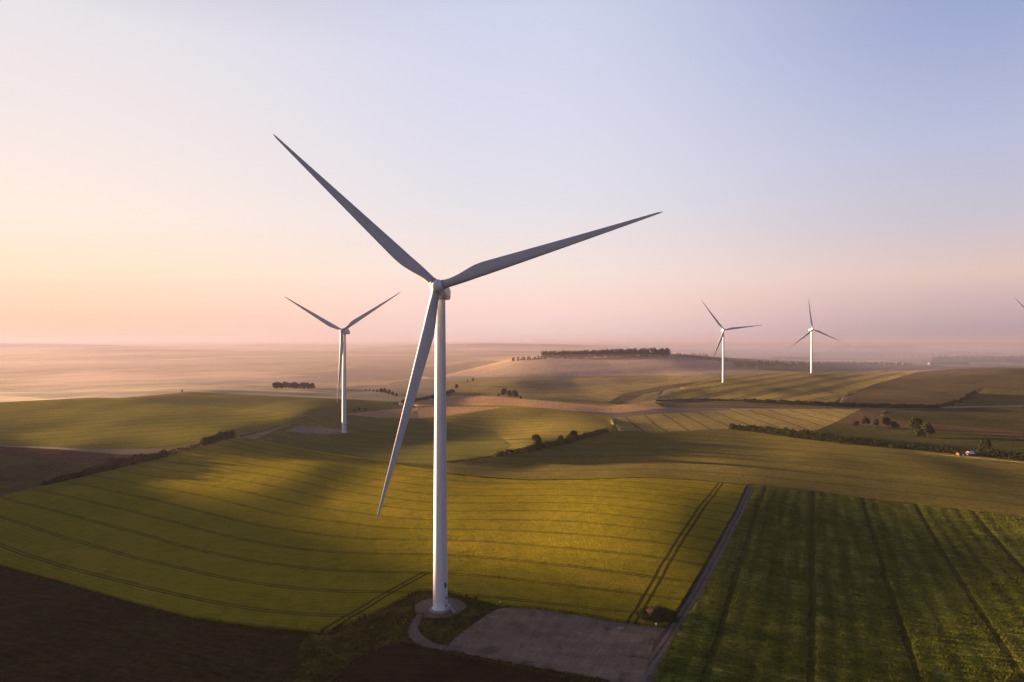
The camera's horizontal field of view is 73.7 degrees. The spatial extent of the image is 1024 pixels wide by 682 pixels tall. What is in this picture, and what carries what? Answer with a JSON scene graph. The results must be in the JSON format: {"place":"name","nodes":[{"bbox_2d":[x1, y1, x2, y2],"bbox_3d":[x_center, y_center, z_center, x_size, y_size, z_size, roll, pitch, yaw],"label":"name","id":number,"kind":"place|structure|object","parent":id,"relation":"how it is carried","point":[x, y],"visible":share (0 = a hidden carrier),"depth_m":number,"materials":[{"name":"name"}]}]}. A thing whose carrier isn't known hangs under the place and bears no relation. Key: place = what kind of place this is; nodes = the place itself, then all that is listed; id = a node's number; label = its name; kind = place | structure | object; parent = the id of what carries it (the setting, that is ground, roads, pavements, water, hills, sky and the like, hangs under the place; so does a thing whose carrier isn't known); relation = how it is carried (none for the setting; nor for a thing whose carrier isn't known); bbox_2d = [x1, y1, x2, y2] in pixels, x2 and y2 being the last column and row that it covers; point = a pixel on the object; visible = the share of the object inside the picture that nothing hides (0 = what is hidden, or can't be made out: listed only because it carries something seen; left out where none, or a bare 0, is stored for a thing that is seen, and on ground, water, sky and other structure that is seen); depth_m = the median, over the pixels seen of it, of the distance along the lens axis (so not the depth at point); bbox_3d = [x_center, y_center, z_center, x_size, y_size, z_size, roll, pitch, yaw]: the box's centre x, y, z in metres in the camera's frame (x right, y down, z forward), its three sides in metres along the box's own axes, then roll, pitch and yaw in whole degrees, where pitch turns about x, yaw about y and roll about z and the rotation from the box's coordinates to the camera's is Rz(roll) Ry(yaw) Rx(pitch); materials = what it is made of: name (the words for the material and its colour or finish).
{"place":"outdoors","nodes":[
{"label":"outdoors","id":0,"kind":"place"},
{"bbox_2d":[0,568,305,681],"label":"bare soil field","id":1,"kind":"structure","parent":0,"point":[52,632],"depth_m":166.80,"materials":[{"name":"brown soil"}]},
{"bbox_2d":[0,397,310,448],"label":"hill field","id":2,"kind":"structure","parent":0,"point":[104,423],"depth_m":573.94,"materials":[{"name":"plant"}]},
{"bbox_2d":[124,392,397,413],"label":"dull crop field","id":3,"kind":"structure","parent":0,"point":[310,405],"depth_m":753.83,"materials":[{"name":"plant"}]},
{"bbox_2d":[0,439,745,632],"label":"barley field","id":4,"kind":"structure","parent":0,"point":[257,533],"depth_m":255.61,"materials":[{"name":"plant"}]},
{"bbox_2d":[104,449,168,470],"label":"hedge","id":5,"kind":"object","parent":4,"relation":"on","point":[141,456],"visible":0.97,"depth_m":413.39,"materials":[{"name":"green plant"}]},
{"bbox_2d":[159,440,217,455],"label":"hedge","id":6,"kind":"object","parent":4,"relation":"on","point":[191,447],"visible":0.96,"depth_m":450.53,"materials":[{"name":"green plant"}]},
{"bbox_2d":[645,607,667,617],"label":"soil heap","id":7,"kind":"object","parent":4,"relation":"on","point":[655,611],"visible":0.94,"depth_m":181.66,"materials":[{"name":"brown soil"}]},
{"bbox_2d":[635,605,678,623],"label":"weeds","id":8,"kind":"object","parent":4,"relation":"on","point":[670,617],"visible":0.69,"depth_m":180.66,"materials":[{"name":"green plant"}]},
{"bbox_2d":[257,413,511,469],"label":"green wheat field","id":9,"kind":"structure","parent":0,"point":[371,438],"depth_m":533.21,"materials":[{"name":"green plant"}]},
{"bbox_2d":[285,426,341,433],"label":"gravel hardstanding","id":10,"kind":"structure","parent":9,"relation":"on","point":[310,430],"depth_m":569.03,"materials":[{"name":"grey gravel"}]},
{"bbox_2d":[284,293,398,433],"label":"wind turbine","id":11,"kind":"object","parent":9,"relation":"on","point":[344,331],"visible":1,"depth_m":584.24,"materials":[{"name":"metal"}]},
{"bbox_2d":[407,597,466,651],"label":"gravel path","id":12,"kind":"structure","parent":0,"point":[416,635],"depth_m":181.34,"materials":[{"name":"grey gravel"}]},
{"bbox_2d":[272,133,661,613],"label":"wind turbine","id":13,"kind":"object","parent":12,"relation":"on","point":[435,321],"visible":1,"depth_m":183.02,"materials":[{"name":"metal"}]},
{"bbox_2d":[332,642,579,681],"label":"tilled soil field","id":14,"kind":"structure","parent":0,"point":[401,662],"depth_m":154.20,"materials":[{"name":"brown soil"}]},
{"bbox_2d":[0,402,1019,496],"bbox_3d":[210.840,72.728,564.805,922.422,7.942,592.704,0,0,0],"label":"dirt track","id":15,"kind":"structure","parent":0,"point":[694,403],"depth_m":761.23,"materials":[{"name":"brown soil"}]},
{"bbox_2d":[200,430,236,442],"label":"hedge","id":16,"kind":"object","parent":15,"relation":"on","point":[220,436],"visible":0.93,"depth_m":478.09,"materials":[{"name":"green plant"}]},
{"bbox_2d":[0,343,1023,663],"bbox_3d":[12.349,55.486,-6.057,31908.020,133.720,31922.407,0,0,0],"label":"terrain","id":17,"kind":"structure","parent":0,"point":[40,371],"depth_m":2405.02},
{"bbox_2d":[0,455,129,495],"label":"rough grassland","id":18,"kind":"structure","parent":17,"relation":"on","point":[17,474],"depth_m":392.59,"materials":[{"name":"brown plant"}]},
{"bbox_2d":[42,458,123,485],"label":"hedge","id":19,"kind":"object","parent":18,"relation":"on","point":[87,472],"visible":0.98,"depth_m":382.09,"materials":[{"name":"green plant"}]},
{"bbox_2d":[0,446,156,464],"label":"ploughed strip","id":20,"kind":"object","parent":17,"relation":"on","point":[72,456],"visible":0.8,"depth_m":433.00,"materials":[{"name":"soil"}]},
{"bbox_2d":[238,414,313,436],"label":"hedge","id":21,"kind":"object","parent":17,"relation":"on","point":[248,434],"visible":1,"depth_m":560.38,"materials":[{"name":"green plant"}]},
{"bbox_2d":[0,488,753,681],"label":"verge grass","id":22,"kind":"structure","parent":17,"relation":"on","point":[364,627],"depth_m":175.13,"materials":[{"name":"green plant"}]},
{"bbox_2d":[409,361,499,377],"bbox_3d":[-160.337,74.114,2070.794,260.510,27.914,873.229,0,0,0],"label":"dull stubble strip","id":23,"kind":"object","parent":17,"relation":"on","point":[429,373],"visible":0.77,"depth_m":2071.57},
{"bbox_2d":[283,591,663,681],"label":"grass verge","id":24,"kind":"object","parent":17,"relation":"on","point":[345,656],"depth_m":170.35,"materials":[{"name":"green plant"}]},
{"bbox_2d":[448,360,524,376],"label":"pale stubble strip","id":25,"kind":"object","parent":17,"relation":"on","point":[481,371],"visible":0.94,"depth_m":1791.68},
{"bbox_2d":[450,607,664,681],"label":"gravel pad","id":26,"kind":"object","parent":17,"relation":"on","point":[594,647],"visible":1,"depth_m":167.87,"materials":[{"name":"grey gravel"}]},
{"bbox_2d":[540,347,670,358],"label":"woodland","id":27,"kind":"object","parent":17,"relation":"on","point":[563,354],"visible":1,"depth_m":1871.44,"materials":[{"name":"green plant"}]},
{"bbox_2d":[607,381,905,408],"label":"hollow","id":28,"kind":"object","parent":17,"relation":"on","point":[624,397],"visible":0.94,"depth_m":832.74,"materials":[{"name":"green plant"}]},
{"bbox_2d":[655,398,742,400],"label":"hedge","id":29,"kind":"object","parent":28,"relation":"on","point":[718,399],"visible":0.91,"depth_m":883.54,"materials":[{"name":"green plant"}]},
{"bbox_2d":[742,398,939,408],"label":"hedge","id":30,"kind":"object","parent":28,"relation":"on","point":[845,404],"visible":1,"depth_m":779.40,"materials":[{"name":"green plant"}]},
{"bbox_2d":[568,345,1023,360],"bbox_3d":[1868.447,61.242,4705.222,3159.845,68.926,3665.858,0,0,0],"label":"trees","id":31,"kind":"object","parent":17,"relation":"on","point":[979,353],"visible":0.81,"depth_m":4609.56,"materials":[{"name":"green plant"}]},
{"bbox_2d":[733,360,901,366],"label":"woodland","id":32,"kind":"object","parent":17,"relation":"on","point":[753,363],"visible":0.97,"depth_m":2024.50,"materials":[{"name":"green plant"}]},
{"bbox_2d":[788,406,1023,460],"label":"pasture","id":33,"kind":"structure","parent":17,"relation":"on","point":[1005,418],"depth_m":588.56,"materials":[{"name":"green plant"}]},
{"bbox_2d":[819,432,895,447],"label":"hedge","id":34,"kind":"object","parent":33,"relation":"on","point":[857,441],"visible":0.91,"depth_m":504.64,"materials":[{"name":"green plant"}]},
{"bbox_2d":[861,417,869,426],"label":"tree","id":35,"kind":"object","parent":33,"relation":"on","point":[866,419],"visible":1,"depth_m":603.93,"materials":[{"name":"green plant"}]},
{"bbox_2d":[882,417,891,426],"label":"tree","id":36,"kind":"object","parent":33,"relation":"on","point":[886,420],"visible":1,"depth_m":597.72,"materials":[{"name":"green plant"}]},
{"bbox_2d":[891,421,899,427],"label":"tree","id":37,"kind":"object","parent":33,"relation":"on","point":[894,424],"visible":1,"depth_m":591.44,"materials":[{"name":"green plant"}]},
{"bbox_2d":[908,417,921,429],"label":"tree","id":38,"kind":"object","parent":33,"relation":"on","point":[915,423],"visible":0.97,"depth_m":562.25,"materials":[{"name":"green plant"}]},
{"bbox_2d":[914,428,926,437],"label":"tree","id":39,"kind":"object","parent":33,"relation":"on","point":[919,432],"visible":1,"depth_m":536.54,"materials":[{"name":"green plant"}]},
{"bbox_2d":[921,423,934,436],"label":"tree","id":40,"kind":"object","parent":33,"relation":"on","point":[928,428],"visible":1,"depth_m":539.39,"materials":[{"name":"green plant"}]},
{"bbox_2d":[966,451,974,455],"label":"shed","id":41,"kind":"structure","parent":33,"relation":"on","point":[971,453],"depth_m":451.26,"materials":[{"name":"white"}]},
{"bbox_2d":[978,439,991,448],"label":"tree","id":42,"kind":"object","parent":33,"relation":"on","point":[984,443],"visible":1,"depth_m":462.60,"materials":[{"name":"green plant"}]},
{"bbox_2d":[976,448,1023,459],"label":"hedge","id":43,"kind":"object","parent":33,"relation":"on","point":[1002,454],"visible":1,"depth_m":441.32,"materials":[{"name":"green plant"}]},
{"bbox_2d":[927,362,968,364],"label":"barn","id":44,"kind":"structure","parent":17,"relation":"on","point":[947,363],"depth_m":2165.16,"materials":[{"name":"grey"}]},
{"bbox_2d":[931,355,1023,361],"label":"woodland","id":45,"kind":"object","parent":17,"relation":"on","point":[990,358],"visible":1,"depth_m":2548.50,"materials":[{"name":"green plant"}]},
{"bbox_2d":[0,0,1023,344],"label":"sky","id":46,"kind":"structure","parent":0,"point":[860,163],"materials":[{"name":"blue"}]},
{"bbox_2d":[348,395,679,417],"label":"stubble field","id":47,"kind":"structure","parent":0,"point":[423,412],"depth_m":786.46,"materials":[{"name":"brown plant"}]},
{"bbox_2d":[511,390,518,396],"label":"tree","id":48,"kind":"object","parent":47,"relation":"on","point":[515,393],"visible":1,"depth_m":896.34,"materials":[{"name":"green plant"}]},
{"bbox_2d":[417,405,617,454],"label":"olive wheat field","id":49,"kind":"structure","parent":0,"point":[516,427],"depth_m":638.70,"materials":[{"name":"plant"}]},
{"bbox_2d":[531,434,542,444],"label":"tree","id":50,"kind":"object","parent":49,"relation":"on","point":[536,439],"visible":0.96,"depth_m":462.22,"materials":[{"name":"green plant"}]},
{"bbox_2d":[567,430,577,437],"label":"bush","id":51,"kind":"object","parent":49,"relation":"on","point":[572,433],"visible":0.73,"depth_m":499.94,"materials":[{"name":"green plant"}]},
{"bbox_2d":[446,375,718,405],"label":"rolling field","id":52,"kind":"structure","parent":0,"point":[596,390],"depth_m":1157.64,"materials":[{"name":"plant"}]},
{"bbox_2d":[401,389,454,402],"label":"hedge","id":53,"kind":"object","parent":52,"relation":"on","point":[432,396],"visible":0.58,"depth_m":905.62,"materials":[{"name":"green plant"}]},
{"bbox_2d":[500,388,506,394],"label":"tree","id":54,"kind":"object","parent":52,"relation":"on","point":[503,391],"visible":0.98,"depth_m":931.91,"materials":[{"name":"green plant"}]},
{"bbox_2d":[475,356,758,376],"bbox_3d":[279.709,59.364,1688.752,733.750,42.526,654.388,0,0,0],"label":"hillside field","id":55,"kind":"structure","parent":0,"point":[658,365],"depth_m":1585.72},
{"bbox_2d":[512,355,545,360],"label":"woodland","id":56,"kind":"object","parent":55,"relation":"on","point":[524,358],"visible":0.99,"depth_m":1935.83,"materials":[{"name":"green plant"}]},
{"bbox_2d":[641,486,754,681],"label":"farm track","id":57,"kind":"structure","parent":0,"point":[662,639],"depth_m":197.38,"materials":[{"name":"grey gravel"}]},
{"bbox_2d":[447,429,1023,515],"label":"green barley field","id":58,"kind":"structure","parent":0,"point":[939,479],"depth_m":405.42,"materials":[{"name":"plant"}]},
{"bbox_2d":[447,454,502,462],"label":"hedge","id":59,"kind":"object","parent":58,"relation":"on","point":[480,457],"visible":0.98,"depth_m":429.51,"materials":[{"name":"green plant"}]},
{"bbox_2d":[495,427,608,456],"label":"hedge","id":60,"kind":"object","parent":58,"relation":"on","point":[557,442],"visible":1,"depth_m":473.72,"materials":[{"name":"green plant"}]},
{"bbox_2d":[728,423,825,440],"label":"hedge","id":61,"kind":"object","parent":58,"relation":"on","point":[785,431],"visible":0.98,"depth_m":549.72,"materials":[{"name":"green plant"}]},
{"bbox_2d":[889,444,958,453],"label":"hedge","id":62,"kind":"object","parent":58,"relation":"on","point":[941,448],"visible":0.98,"depth_m":469.78,"materials":[{"name":"green plant"}]},
{"bbox_2d":[612,409,859,436],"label":"pale striped field","id":63,"kind":"structure","parent":0,"point":[797,420],"depth_m":662.75,"materials":[{"name":"brown plant"}]},
{"bbox_2d":[655,370,913,402],"bbox_3d":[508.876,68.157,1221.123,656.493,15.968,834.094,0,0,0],"label":"striped crop field","id":64,"kind":"structure","parent":0,"point":[825,386],"depth_m":1061.70,"materials":[{"name":"green plant"}]},
{"bbox_2d":[701,300,760,382],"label":"wind turbine","id":65,"kind":"object","parent":64,"relation":"on","point":[719,342],"visible":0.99,"depth_m":1129.62,"materials":[{"name":"metal"}]},
{"bbox_2d":[794,305,839,372],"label":"wind turbine","id":66,"kind":"object","parent":64,"relation":"on","point":[811,363],"visible":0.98,"depth_m":1359.68,"materials":[{"name":"metal"}]},
{"bbox_2d":[654,485,1023,681],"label":"rank grass field","id":67,"kind":"structure","parent":0,"point":[813,569],"depth_m":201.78,"materials":[{"name":"green plant"}]},
{"bbox_2d":[762,486,1023,516],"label":"grass bank","id":68,"kind":"structure","parent":0,"point":[906,503],"depth_m":316.74,"materials":[{"name":"green plant"}]},
{"bbox_2d":[834,410,1023,437],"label":"russet field","id":69,"kind":"structure","parent":0,"point":[872,415],"depth_m":603.44,"materials":[{"name":"soil"}]},
{"bbox_2d":[840,368,1023,405],"bbox_3d":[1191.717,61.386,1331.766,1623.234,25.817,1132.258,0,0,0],"label":"brown field","id":70,"kind":"structure","parent":0,"point":[934,387],"depth_m":1023.10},
{"bbox_2d":[934,391,977,407],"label":"hedge","id":71,"kind":"object","parent":70,"relation":"on","point":[963,397],"visible":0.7,"depth_m":809.34,"materials":[{"name":"green plant"}]},
{"bbox_2d":[953,388,1023,405],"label":"olive field","id":72,"kind":"structure","parent":0,"point":[993,397],"depth_m":849.50,"materials":[{"name":"green plant"}]}
]}

